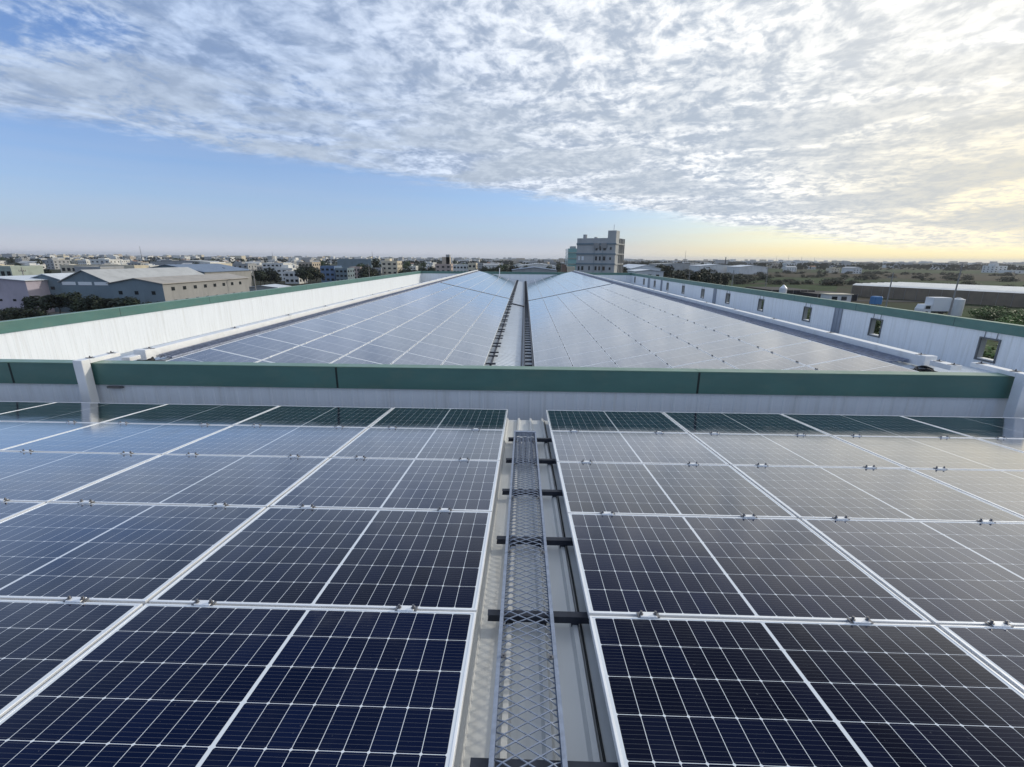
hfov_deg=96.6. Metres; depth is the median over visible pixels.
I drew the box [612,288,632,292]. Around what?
solar panel
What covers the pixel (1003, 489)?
solar panel
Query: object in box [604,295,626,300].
solar panel
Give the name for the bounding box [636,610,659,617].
panel clamp
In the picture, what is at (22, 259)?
house
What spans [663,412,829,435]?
solar panel
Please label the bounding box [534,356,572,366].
solar panel
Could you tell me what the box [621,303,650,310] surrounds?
solar panel
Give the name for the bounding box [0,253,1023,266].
town
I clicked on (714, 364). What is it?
solar panel
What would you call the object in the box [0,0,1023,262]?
sky
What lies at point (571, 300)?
solar panel
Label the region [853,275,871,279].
tree
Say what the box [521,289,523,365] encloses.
conduit
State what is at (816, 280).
field
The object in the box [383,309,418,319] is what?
solar panel
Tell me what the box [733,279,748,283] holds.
tree
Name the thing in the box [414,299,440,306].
solar panel
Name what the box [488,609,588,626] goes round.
strut
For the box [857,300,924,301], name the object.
road
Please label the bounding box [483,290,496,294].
solar panel
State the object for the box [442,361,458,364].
solar panel
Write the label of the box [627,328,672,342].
solar panel
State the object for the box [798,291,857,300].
net shelter
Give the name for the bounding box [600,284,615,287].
solar panel
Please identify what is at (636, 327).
solar panel
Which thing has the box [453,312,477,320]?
solar panel
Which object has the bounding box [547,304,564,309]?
solar panel
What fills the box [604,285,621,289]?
solar panel
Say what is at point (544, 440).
strut
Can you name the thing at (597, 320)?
solar panel
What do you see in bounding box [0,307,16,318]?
bush
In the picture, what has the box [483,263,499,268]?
house
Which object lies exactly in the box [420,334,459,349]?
solar panel
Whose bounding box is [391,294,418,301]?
solar panel
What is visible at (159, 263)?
warehouse
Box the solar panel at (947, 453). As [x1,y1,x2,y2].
[833,436,1023,470]
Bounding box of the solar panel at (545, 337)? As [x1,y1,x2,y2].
[532,332,559,342]
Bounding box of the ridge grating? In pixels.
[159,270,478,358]
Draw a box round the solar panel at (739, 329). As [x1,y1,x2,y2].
[711,322,772,337]
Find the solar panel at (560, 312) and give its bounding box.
[550,309,570,316]
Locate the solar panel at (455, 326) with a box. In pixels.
[439,321,469,332]
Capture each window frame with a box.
[700,289,704,297]
[725,290,729,303]
[757,296,764,311]
[802,305,811,321]
[867,314,882,337]
[973,332,1001,363]
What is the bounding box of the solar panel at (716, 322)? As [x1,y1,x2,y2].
[692,315,744,328]
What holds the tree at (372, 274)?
on the ground at (845, 288)
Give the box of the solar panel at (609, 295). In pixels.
[599,293,619,298]
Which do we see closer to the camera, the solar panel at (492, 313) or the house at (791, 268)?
the solar panel at (492, 313)
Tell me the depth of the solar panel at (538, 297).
38.28 m
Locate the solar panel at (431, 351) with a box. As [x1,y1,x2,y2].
[407,342,452,360]
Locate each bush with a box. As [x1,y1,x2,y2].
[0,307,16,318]
[1,307,27,319]
[6,307,35,318]
[12,307,47,317]
[968,308,988,318]
[974,306,1001,314]
[978,311,1022,320]
[979,305,1009,312]
[980,308,1006,320]
[996,312,1023,321]
[996,315,1021,323]
[997,315,1023,324]
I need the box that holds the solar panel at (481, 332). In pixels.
[467,327,495,338]
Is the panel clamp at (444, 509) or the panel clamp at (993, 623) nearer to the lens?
the panel clamp at (993, 623)
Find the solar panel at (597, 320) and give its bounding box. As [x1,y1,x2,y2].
[580,316,608,326]
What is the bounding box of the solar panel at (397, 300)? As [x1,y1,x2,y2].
[381,297,411,304]
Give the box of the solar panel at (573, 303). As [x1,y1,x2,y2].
[564,300,583,305]
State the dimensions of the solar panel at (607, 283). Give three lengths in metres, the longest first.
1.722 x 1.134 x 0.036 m
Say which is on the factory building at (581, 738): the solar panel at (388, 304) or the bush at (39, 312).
the solar panel at (388, 304)
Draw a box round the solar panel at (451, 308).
[436,304,460,311]
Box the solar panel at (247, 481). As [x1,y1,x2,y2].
[50,454,328,507]
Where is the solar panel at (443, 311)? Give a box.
[428,307,455,315]
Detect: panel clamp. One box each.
[63,595,88,602]
[77,499,94,503]
[191,598,216,605]
[212,502,228,505]
[299,504,314,507]
[395,604,417,611]
[437,507,451,510]
[600,510,614,514]
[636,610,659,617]
[740,513,757,517]
[832,515,849,519]
[847,616,873,623]
[976,518,995,522]
[984,619,1013,627]
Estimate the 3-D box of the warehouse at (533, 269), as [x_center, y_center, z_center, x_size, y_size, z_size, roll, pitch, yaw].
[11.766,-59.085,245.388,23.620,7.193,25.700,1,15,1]
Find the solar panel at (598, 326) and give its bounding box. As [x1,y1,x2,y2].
[584,322,615,332]
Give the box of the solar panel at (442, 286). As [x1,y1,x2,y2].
[433,284,449,288]
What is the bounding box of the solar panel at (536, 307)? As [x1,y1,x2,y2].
[529,305,545,309]
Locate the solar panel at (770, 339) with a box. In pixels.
[735,330,810,349]
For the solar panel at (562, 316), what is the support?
on the factory building at (581, 738)
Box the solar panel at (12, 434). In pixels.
[0,421,97,449]
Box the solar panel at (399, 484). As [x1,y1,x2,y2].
[270,458,499,511]
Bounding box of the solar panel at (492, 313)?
[482,310,502,317]
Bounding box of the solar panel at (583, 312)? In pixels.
[572,309,595,316]
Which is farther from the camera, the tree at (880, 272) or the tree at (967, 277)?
the tree at (880, 272)
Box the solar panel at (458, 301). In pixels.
[447,298,468,304]
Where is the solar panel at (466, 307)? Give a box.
[462,305,483,312]
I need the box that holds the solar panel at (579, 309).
[569,306,591,312]
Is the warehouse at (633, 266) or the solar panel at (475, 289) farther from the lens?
the warehouse at (633, 266)
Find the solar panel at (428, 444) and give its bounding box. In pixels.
[332,428,504,460]
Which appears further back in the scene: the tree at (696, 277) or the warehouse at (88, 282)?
the tree at (696, 277)
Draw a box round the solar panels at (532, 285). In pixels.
[458,271,594,291]
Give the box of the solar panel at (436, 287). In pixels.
[427,285,445,289]
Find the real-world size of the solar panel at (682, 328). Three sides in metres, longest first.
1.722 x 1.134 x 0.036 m
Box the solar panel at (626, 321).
[610,316,645,326]
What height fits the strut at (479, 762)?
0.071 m
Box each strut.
[470,757,618,766]
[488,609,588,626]
[496,536,572,547]
[502,489,562,498]
[506,458,556,464]
[508,437,551,443]
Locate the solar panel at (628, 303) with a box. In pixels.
[615,300,640,307]
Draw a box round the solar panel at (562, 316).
[551,313,574,320]
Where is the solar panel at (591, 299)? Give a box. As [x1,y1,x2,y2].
[582,297,601,302]
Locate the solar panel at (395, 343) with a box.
[368,334,417,352]
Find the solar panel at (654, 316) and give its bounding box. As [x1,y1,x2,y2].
[636,311,673,320]
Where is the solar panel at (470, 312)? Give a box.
[458,308,480,316]
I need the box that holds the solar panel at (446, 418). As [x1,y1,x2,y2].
[369,407,507,432]
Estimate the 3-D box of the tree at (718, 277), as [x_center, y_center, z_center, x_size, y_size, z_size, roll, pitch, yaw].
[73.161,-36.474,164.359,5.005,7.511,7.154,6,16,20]
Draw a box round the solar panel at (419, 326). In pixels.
[400,320,437,333]
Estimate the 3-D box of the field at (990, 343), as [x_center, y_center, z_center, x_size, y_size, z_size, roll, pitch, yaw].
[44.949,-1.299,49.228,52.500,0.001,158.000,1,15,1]
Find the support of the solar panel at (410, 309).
on the factory building at (581, 738)
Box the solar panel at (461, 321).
[446,316,474,326]
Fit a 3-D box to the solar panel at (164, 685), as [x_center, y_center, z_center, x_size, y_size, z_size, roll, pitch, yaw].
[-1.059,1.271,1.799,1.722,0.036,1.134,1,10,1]
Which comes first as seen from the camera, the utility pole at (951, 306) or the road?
the utility pole at (951, 306)
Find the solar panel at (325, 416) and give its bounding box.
[235,406,392,428]
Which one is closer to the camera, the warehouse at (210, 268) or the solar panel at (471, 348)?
the solar panel at (471, 348)
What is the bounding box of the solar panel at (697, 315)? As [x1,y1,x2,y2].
[676,310,721,321]
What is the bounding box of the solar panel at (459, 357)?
[445,350,486,365]
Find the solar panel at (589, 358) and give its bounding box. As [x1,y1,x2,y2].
[569,349,611,366]
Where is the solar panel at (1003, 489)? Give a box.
[910,469,1023,517]
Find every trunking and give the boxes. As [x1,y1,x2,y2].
[72,351,120,402]
[121,355,140,360]
[133,270,477,360]
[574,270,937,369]
[929,359,961,370]
[970,361,1023,417]
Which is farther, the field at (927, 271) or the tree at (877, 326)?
the field at (927, 271)
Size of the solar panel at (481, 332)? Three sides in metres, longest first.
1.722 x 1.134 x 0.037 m
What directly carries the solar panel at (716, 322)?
on the factory building at (581, 738)
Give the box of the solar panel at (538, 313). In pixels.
[530,310,548,316]
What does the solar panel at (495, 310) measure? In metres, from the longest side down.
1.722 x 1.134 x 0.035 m
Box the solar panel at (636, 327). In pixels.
[618,322,657,333]
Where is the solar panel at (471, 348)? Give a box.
[454,341,489,356]
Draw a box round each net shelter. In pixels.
[745,287,814,294]
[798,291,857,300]
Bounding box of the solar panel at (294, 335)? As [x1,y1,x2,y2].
[256,326,327,345]
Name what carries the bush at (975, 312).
on the field at (965, 313)
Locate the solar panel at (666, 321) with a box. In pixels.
[646,316,689,327]
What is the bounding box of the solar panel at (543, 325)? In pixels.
[531,321,554,329]
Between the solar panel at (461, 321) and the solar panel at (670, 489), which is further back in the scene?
the solar panel at (461, 321)
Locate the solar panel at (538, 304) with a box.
[529,302,544,307]
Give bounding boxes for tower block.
[576,225,624,272]
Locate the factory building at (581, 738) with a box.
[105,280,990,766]
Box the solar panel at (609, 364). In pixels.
[583,361,616,366]
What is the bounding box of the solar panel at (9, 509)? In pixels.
[0,501,44,521]
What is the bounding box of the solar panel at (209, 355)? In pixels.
[167,348,260,361]
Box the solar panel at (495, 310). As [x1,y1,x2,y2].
[485,307,503,313]
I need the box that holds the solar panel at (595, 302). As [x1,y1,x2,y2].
[585,299,607,304]
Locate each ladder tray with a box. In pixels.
[485,280,517,365]
[524,281,533,365]
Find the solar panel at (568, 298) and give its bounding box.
[560,296,576,300]
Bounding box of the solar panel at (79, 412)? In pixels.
[0,402,165,422]
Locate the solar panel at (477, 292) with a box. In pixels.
[465,289,480,293]
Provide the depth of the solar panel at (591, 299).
29.04 m
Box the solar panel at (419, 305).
[406,302,433,309]
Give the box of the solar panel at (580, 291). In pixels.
[571,290,585,293]
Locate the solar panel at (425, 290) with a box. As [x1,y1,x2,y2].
[415,288,436,293]
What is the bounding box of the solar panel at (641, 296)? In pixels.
[628,294,653,299]
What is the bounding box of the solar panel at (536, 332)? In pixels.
[531,326,556,335]
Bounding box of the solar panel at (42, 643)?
[0,600,142,718]
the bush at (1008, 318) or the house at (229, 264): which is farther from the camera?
the house at (229, 264)
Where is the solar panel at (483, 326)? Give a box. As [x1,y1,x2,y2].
[472,322,497,332]
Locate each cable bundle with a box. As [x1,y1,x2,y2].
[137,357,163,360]
[912,365,936,371]
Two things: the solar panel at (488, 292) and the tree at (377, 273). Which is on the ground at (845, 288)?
the tree at (377, 273)
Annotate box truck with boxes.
[914,297,951,313]
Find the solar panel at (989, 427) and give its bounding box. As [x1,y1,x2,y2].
[902,416,1023,438]
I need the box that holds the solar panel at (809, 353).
[766,341,861,365]
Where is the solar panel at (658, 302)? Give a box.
[643,299,674,306]
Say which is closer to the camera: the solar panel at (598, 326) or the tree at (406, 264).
the solar panel at (598, 326)
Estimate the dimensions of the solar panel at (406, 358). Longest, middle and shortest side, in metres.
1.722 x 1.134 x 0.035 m
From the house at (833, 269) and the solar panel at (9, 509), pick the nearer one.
the solar panel at (9, 509)
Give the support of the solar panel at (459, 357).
on the factory building at (581, 738)
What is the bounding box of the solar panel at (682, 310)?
[664,306,702,315]
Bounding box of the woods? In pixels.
[4,255,1023,270]
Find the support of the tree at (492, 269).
on the ground at (845, 288)
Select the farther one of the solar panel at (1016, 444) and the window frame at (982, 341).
the window frame at (982, 341)
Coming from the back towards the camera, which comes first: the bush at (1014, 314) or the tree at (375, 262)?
the tree at (375, 262)
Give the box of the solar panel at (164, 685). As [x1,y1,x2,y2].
[0,603,475,766]
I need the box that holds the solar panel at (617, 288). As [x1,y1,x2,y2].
[607,286,625,290]
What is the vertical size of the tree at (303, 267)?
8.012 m
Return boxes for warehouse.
[0,275,54,312]
[31,273,72,311]
[57,267,202,311]
[106,273,249,303]
[149,264,252,286]
[150,260,230,265]
[249,284,288,290]
[512,266,557,271]
[520,263,554,267]
[623,264,660,270]
[626,269,664,276]
[649,263,699,270]
[690,264,731,272]
[726,265,767,273]
[851,282,1023,307]
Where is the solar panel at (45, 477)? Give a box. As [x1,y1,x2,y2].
[0,451,159,502]
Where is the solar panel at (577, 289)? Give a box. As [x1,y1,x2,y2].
[568,288,582,291]
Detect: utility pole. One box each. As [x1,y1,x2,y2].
[249,267,256,290]
[881,272,896,321]
[948,264,966,314]
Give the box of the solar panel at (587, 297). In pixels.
[579,295,597,299]
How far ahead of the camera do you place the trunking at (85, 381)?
7.60 m
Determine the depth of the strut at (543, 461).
4.95 m
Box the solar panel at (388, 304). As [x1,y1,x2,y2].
[370,300,401,308]
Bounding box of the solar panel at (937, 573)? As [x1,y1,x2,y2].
[801,518,1023,627]
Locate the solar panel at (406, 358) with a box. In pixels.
[392,352,443,364]
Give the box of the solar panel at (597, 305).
[588,302,612,308]
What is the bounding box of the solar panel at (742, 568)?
[568,513,931,624]
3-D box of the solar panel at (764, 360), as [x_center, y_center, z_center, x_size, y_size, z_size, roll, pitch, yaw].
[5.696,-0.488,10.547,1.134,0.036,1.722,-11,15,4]
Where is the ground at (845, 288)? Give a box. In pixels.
[3,255,1023,342]
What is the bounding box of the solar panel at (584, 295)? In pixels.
[576,293,593,297]
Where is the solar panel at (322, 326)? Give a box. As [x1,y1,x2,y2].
[290,318,348,334]
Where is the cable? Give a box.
[544,421,605,761]
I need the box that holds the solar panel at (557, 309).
[548,306,567,312]
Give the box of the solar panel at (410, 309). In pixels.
[396,305,427,314]
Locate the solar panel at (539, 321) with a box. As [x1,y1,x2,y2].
[530,317,551,324]
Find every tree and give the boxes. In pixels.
[7,258,14,263]
[20,296,38,310]
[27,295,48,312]
[33,300,53,310]
[42,293,64,313]
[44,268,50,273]
[55,291,81,311]
[62,296,82,307]
[69,297,84,311]
[75,298,92,311]
[79,294,105,310]
[96,298,113,308]
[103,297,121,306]
[117,296,134,306]
[125,297,140,305]
[251,269,265,284]
[256,269,268,284]
[264,267,275,283]
[266,270,281,283]
[294,265,307,270]
[294,269,310,284]
[305,265,317,283]
[309,267,324,282]
[357,267,370,277]
[361,264,374,276]
[370,268,382,275]
[371,258,380,267]
[402,260,410,268]
[427,266,435,270]
[487,267,496,271]
[505,265,518,271]
[555,264,560,271]
[656,263,664,276]
[660,265,674,276]
[669,272,689,279]
[684,270,697,279]
[687,272,702,281]
[695,269,709,279]
[701,267,711,276]
[701,273,715,283]
[713,272,722,284]
[721,274,730,284]
[726,274,743,279]
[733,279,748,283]
[742,277,755,282]
[753,272,767,275]
[756,274,773,279]
[765,280,785,284]
[782,270,797,273]
[783,278,795,283]
[799,279,813,283]
[819,278,844,284]
[819,278,847,284]
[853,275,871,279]
[861,271,874,274]
[873,270,891,273]
[873,320,880,334]
[919,277,935,280]
[944,276,961,280]
[949,273,973,278]
[961,280,980,284]
[962,276,974,280]
[983,344,997,358]
[996,272,1014,275]
[997,276,1017,281]
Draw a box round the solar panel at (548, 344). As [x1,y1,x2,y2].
[533,338,562,351]
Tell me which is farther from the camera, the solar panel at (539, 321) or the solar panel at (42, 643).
the solar panel at (539, 321)
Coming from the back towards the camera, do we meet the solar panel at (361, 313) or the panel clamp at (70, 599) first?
the solar panel at (361, 313)
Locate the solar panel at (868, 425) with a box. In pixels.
[781,414,972,437]
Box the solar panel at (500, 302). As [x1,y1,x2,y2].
[491,300,507,304]
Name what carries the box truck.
on the ground at (845, 288)
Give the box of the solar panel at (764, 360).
[718,350,805,369]
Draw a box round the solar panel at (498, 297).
[494,296,508,300]
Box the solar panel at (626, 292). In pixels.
[617,290,639,294]
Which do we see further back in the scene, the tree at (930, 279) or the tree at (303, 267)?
the tree at (930, 279)
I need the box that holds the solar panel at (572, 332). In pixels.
[558,327,587,337]
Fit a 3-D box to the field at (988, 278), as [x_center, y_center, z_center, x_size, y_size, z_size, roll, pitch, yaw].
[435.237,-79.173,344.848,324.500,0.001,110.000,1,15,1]
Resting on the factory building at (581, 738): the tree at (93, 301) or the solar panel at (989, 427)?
the solar panel at (989, 427)
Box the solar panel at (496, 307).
[487,304,505,310]
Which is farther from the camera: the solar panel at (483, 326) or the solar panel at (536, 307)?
the solar panel at (536, 307)
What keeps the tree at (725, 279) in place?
on the ground at (845, 288)
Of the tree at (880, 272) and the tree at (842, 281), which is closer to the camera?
the tree at (842, 281)
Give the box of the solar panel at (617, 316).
[603,312,633,321]
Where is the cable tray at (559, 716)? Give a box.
[488,430,567,766]
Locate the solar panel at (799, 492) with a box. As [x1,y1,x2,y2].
[732,465,1023,522]
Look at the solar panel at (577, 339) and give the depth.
17.48 m
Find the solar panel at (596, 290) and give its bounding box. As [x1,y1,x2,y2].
[588,288,605,292]
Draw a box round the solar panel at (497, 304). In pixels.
[490,302,506,307]
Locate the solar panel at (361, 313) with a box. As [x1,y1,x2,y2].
[338,307,381,318]
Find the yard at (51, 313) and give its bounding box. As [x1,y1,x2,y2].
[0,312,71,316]
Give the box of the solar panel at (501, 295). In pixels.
[496,294,509,297]
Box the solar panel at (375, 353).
[345,343,404,363]
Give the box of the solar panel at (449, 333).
[430,327,465,340]
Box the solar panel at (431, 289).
[423,286,440,291]
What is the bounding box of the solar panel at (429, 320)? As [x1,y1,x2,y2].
[412,315,443,326]
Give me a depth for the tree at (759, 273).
333.27 m
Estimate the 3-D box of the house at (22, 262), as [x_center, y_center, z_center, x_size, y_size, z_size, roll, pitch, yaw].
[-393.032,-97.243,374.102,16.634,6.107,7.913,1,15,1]
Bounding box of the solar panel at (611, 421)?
[546,410,687,432]
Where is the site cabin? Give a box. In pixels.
[820,293,853,301]
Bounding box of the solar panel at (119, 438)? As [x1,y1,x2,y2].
[0,423,230,454]
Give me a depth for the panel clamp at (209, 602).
2.37 m
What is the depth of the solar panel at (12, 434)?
5.50 m
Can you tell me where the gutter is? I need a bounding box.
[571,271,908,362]
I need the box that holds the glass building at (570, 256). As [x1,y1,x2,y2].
[565,246,576,270]
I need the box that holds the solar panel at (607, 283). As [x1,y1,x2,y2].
[596,282,611,285]
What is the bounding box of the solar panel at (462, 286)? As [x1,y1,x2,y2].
[455,284,470,288]
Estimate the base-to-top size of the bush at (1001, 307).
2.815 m
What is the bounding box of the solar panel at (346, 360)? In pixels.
[331,356,378,363]
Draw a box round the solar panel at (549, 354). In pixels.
[533,346,567,361]
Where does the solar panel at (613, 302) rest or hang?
on the factory building at (581, 738)
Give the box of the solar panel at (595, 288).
[585,287,600,290]
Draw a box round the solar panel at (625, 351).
[603,343,651,360]
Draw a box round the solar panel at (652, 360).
[613,353,669,367]
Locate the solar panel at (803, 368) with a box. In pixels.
[785,366,815,369]
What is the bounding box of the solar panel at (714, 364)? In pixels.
[672,359,735,368]
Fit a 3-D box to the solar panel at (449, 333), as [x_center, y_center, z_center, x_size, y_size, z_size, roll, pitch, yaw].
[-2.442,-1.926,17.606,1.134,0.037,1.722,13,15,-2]
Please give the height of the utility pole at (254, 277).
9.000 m
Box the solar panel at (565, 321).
[553,317,577,325]
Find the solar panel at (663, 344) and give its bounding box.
[639,336,691,352]
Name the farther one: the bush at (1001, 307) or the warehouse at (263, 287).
the warehouse at (263, 287)
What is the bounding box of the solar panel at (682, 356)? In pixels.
[653,346,716,367]
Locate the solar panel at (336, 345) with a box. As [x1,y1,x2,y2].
[300,335,366,355]
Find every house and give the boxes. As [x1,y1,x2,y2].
[0,265,43,275]
[16,258,29,261]
[18,261,38,263]
[24,263,45,269]
[42,258,69,268]
[60,264,148,272]
[74,266,123,271]
[77,259,90,264]
[90,258,120,264]
[93,262,117,264]
[120,259,129,263]
[127,261,147,264]
[200,262,225,263]
[211,263,231,265]
[232,262,256,275]
[256,264,262,270]
[262,263,291,269]
[276,265,295,280]
[284,270,307,283]
[298,259,320,272]
[320,266,341,281]
[335,268,354,280]
[337,258,372,267]
[349,267,361,278]
[373,268,383,274]
[381,258,401,274]
[406,265,417,270]
[425,261,436,267]
[435,255,452,270]
[453,264,467,270]
[468,263,477,270]
[476,262,483,268]
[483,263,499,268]
[561,264,565,271]
[566,266,574,271]
[769,262,781,267]
[782,262,796,268]
[783,266,796,271]
[826,267,839,272]
[841,267,861,273]
[981,263,1007,272]
[998,270,1023,273]
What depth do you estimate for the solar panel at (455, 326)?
19.24 m
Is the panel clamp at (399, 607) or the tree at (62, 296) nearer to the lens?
the panel clamp at (399, 607)
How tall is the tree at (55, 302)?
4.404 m
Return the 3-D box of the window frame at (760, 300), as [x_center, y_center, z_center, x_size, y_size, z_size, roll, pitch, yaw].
[17.556,-5.612,31.926,0.295,1.080,0.760,1,15,1]
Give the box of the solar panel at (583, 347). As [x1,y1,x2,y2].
[564,340,601,355]
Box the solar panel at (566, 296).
[558,294,574,298]
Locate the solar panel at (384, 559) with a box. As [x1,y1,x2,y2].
[149,507,491,615]
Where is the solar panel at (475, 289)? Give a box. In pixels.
[469,287,483,291]
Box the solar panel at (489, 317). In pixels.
[479,313,501,321]
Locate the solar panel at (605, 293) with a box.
[595,291,613,296]
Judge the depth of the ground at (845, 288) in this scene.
237.83 m
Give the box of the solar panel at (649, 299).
[635,296,664,302]
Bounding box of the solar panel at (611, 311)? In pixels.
[597,308,626,315]
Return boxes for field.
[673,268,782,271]
[727,284,836,291]
[728,277,863,283]
[738,272,939,277]
[762,306,997,353]
[811,269,1017,273]
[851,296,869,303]
[858,280,1023,286]
[932,275,1023,280]
[947,308,1023,340]
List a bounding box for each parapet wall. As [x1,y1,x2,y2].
[0,271,420,359]
[0,359,1014,420]
[421,271,630,283]
[631,273,1023,372]
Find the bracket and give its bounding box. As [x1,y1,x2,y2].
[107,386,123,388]
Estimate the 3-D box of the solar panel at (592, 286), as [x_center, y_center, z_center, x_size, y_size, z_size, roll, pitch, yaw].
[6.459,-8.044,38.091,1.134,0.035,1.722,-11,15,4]
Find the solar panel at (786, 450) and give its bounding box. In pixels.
[690,433,905,468]
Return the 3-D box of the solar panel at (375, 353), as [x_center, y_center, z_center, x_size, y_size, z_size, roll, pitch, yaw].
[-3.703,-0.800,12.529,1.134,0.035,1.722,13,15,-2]
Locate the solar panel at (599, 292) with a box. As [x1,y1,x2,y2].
[592,290,609,294]
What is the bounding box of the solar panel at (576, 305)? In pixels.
[567,303,587,308]
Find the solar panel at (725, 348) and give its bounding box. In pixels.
[694,338,763,358]
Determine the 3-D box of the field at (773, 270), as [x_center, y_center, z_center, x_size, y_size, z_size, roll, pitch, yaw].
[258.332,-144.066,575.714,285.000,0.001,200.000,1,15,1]
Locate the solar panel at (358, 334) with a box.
[329,326,383,342]
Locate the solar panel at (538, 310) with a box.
[529,307,546,312]
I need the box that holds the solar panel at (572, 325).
[556,321,582,331]
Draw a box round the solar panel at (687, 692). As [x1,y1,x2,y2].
[589,616,1023,766]
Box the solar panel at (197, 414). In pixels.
[102,404,278,425]
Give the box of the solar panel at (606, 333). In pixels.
[589,327,625,339]
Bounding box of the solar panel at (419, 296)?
[401,292,424,298]
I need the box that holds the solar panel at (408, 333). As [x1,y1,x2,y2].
[386,326,428,341]
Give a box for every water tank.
[779,285,786,292]
[869,296,882,305]
[947,297,965,315]
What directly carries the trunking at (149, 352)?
attached to the factory building at (581, 738)
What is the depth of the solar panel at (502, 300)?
34.38 m
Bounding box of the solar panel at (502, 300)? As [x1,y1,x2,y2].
[493,298,507,302]
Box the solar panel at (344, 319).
[317,312,366,325]
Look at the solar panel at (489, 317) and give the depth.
24.32 m
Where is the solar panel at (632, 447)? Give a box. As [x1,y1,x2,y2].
[550,431,728,464]
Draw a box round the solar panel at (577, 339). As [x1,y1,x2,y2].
[561,333,593,345]
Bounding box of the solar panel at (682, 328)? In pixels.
[660,322,708,335]
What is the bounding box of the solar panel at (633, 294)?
[623,292,646,297]
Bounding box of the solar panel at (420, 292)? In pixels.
[408,290,431,295]
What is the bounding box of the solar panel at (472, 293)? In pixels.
[463,291,478,295]
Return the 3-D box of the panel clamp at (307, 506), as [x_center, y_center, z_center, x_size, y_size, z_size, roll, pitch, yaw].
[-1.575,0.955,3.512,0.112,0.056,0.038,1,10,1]
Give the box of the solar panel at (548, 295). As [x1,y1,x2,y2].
[542,293,555,297]
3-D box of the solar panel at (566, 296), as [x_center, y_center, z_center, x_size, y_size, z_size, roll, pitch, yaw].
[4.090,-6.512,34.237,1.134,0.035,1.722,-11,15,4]
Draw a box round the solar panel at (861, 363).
[808,355,918,371]
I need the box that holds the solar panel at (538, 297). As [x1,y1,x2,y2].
[528,296,541,299]
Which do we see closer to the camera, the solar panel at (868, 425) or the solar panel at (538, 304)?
the solar panel at (868, 425)
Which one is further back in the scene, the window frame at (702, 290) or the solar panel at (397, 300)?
the window frame at (702, 290)
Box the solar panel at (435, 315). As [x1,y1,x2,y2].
[421,311,449,320]
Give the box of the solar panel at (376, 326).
[352,319,397,333]
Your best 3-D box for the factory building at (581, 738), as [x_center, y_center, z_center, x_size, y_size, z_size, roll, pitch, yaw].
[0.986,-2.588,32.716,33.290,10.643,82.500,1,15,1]
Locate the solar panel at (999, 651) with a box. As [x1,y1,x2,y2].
[939,625,1023,693]
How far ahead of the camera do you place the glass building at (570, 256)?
182.93 m
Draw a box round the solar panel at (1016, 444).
[977,438,1023,451]
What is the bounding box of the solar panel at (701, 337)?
[675,329,731,345]
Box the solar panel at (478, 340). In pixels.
[461,333,493,347]
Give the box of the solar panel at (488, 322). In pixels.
[475,317,499,326]
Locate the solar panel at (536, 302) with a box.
[529,300,543,304]
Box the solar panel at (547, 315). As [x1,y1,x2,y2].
[530,313,549,320]
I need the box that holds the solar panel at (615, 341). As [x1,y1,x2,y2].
[595,334,637,348]
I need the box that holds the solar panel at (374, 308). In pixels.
[356,303,391,313]
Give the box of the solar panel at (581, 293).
[573,291,589,295]
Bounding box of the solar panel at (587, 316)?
[576,312,601,320]
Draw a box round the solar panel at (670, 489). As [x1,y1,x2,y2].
[557,462,796,518]
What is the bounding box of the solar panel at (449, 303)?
[441,301,463,307]
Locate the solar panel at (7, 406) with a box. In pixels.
[0,401,54,413]
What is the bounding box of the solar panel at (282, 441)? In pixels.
[165,425,366,458]
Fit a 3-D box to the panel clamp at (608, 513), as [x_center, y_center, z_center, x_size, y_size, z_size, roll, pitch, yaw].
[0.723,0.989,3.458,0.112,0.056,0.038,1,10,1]
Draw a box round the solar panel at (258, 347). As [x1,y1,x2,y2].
[210,335,298,359]
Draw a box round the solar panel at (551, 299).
[544,297,558,301]
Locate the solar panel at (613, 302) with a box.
[608,298,632,304]
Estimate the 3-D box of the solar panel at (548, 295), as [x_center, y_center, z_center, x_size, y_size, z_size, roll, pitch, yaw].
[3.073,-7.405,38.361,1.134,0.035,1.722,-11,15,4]
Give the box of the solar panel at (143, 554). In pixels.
[0,502,265,605]
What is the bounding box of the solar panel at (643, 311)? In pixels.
[627,307,660,315]
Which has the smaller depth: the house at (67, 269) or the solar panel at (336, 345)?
the solar panel at (336, 345)
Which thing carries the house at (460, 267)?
on the field
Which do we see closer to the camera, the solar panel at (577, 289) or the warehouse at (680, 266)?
the solar panel at (577, 289)
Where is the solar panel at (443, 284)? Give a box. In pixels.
[436,283,451,286]
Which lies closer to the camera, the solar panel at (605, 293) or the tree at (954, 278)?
the solar panel at (605, 293)
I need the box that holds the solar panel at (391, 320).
[369,314,409,326]
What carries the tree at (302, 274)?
on the ground at (845, 288)
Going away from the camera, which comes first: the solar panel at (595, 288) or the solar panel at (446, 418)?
the solar panel at (446, 418)
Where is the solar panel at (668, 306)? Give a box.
[653,302,688,310]
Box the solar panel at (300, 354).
[263,346,342,362]
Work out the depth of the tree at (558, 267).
327.48 m
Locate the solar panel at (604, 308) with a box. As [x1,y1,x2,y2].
[593,305,618,311]
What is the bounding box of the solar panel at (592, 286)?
[582,285,597,288]
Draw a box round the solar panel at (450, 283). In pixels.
[441,281,456,285]
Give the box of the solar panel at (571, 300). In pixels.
[562,298,579,303]
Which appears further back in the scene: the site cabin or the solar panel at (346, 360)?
the site cabin
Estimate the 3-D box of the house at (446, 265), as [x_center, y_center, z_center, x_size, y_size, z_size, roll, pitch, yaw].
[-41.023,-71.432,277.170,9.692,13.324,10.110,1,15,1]

